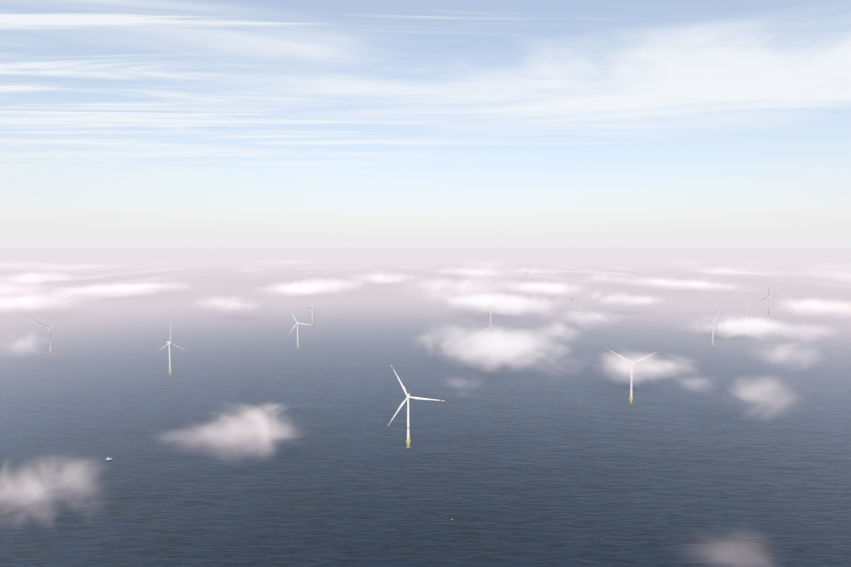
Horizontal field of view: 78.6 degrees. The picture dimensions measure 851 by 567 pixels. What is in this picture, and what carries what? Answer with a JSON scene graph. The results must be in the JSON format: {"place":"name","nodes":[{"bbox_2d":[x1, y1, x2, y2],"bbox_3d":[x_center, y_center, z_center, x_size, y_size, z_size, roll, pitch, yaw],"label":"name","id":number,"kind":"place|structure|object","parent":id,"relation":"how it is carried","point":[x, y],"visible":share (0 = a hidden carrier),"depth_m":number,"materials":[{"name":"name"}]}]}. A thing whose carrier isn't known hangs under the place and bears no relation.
{"place":"outdoors","nodes":[
{"label":"outdoors","id":0,"kind":"place"},
{"bbox_2d":[0,248,850,566],"bbox_3d":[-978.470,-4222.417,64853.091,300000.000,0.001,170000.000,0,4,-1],"label":"sea","id":1,"kind":"structure","parent":0,"point":[586,464],"depth_m":1257.85,"materials":[{"name":"liquid"}]},
{"bbox_2d":[33,318,67,355],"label":"wind turbine","id":2,"kind":"object","parent":1,"relation":"on","point":[50,346],"visible":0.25,"depth_m":1925.50,"materials":[{"name":"white metal"}]},
{"bbox_2d":[152,320,188,375],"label":"wind turbine","id":3,"kind":"object","parent":1,"relation":"on","point":[168,342],"visible":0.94,"depth_m":1628.56,"materials":[{"name":"white metal"}]},
{"bbox_2d":[288,311,314,348],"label":"wind turbine","id":4,"kind":"object","parent":1,"relation":"on","point":[297,323],"visible":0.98,"depth_m":2048.84,"materials":[{"name":"white metal"}]},
{"bbox_2d":[307,292,317,326],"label":"wind turbine","id":5,"kind":"object","parent":1,"relation":"on","point":[312,311],"visible":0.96,"depth_m":2614.03,"materials":[{"name":"white metal"}]},
{"bbox_2d":[387,364,443,447],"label":"wind turbine","id":6,"kind":"object","parent":1,"relation":"on","point":[408,441],"visible":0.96,"depth_m":1044.97,"materials":[{"name":"white metal"}]},
{"bbox_2d":[485,294,493,328],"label":"wind turbine","id":7,"kind":"object","parent":1,"relation":"on","point":[490,311],"visible":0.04,"depth_m":2556.96,"materials":[{"name":"white metal"}]},
{"bbox_2d":[569,291,580,314],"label":"wind turbine","id":8,"kind":"object","parent":1,"relation":"on","point":[575,301],"visible":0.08,"depth_m":3088.90,"materials":[{"name":"white metal"}]},
{"bbox_2d":[606,348,658,402],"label":"wind turbine","id":9,"kind":"object","parent":1,"relation":"on","point":[630,398],"visible":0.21,"depth_m":1344.41,"materials":[{"name":"white metal"}]},
{"bbox_2d":[704,309,720,347],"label":"wind turbine","id":10,"kind":"object","parent":1,"relation":"on","point":[713,322],"visible":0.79,"depth_m":2075.48,"materials":[{"name":"white metal"}]},
{"bbox_2d":[740,295,752,319],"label":"wind turbine","id":11,"kind":"object","parent":1,"relation":"on","point":[747,308],"visible":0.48,"depth_m":2577.55,"materials":[{"name":"white metal"}]},
{"bbox_2d":[762,286,773,313],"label":"wind turbine","id":12,"kind":"object","parent":1,"relation":"on","point":[768,300],"visible":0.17,"depth_m":3113.47,"materials":[{"name":"white metal"}]},
{"bbox_2d":[765,285,781,309],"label":"wind turbine","id":13,"kind":"object","parent":1,"relation":"on","point":[773,297],"visible":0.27,"depth_m":3306.52,"materials":[{"name":"white metal"}]},
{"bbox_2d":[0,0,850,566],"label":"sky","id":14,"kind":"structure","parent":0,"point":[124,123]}
]}

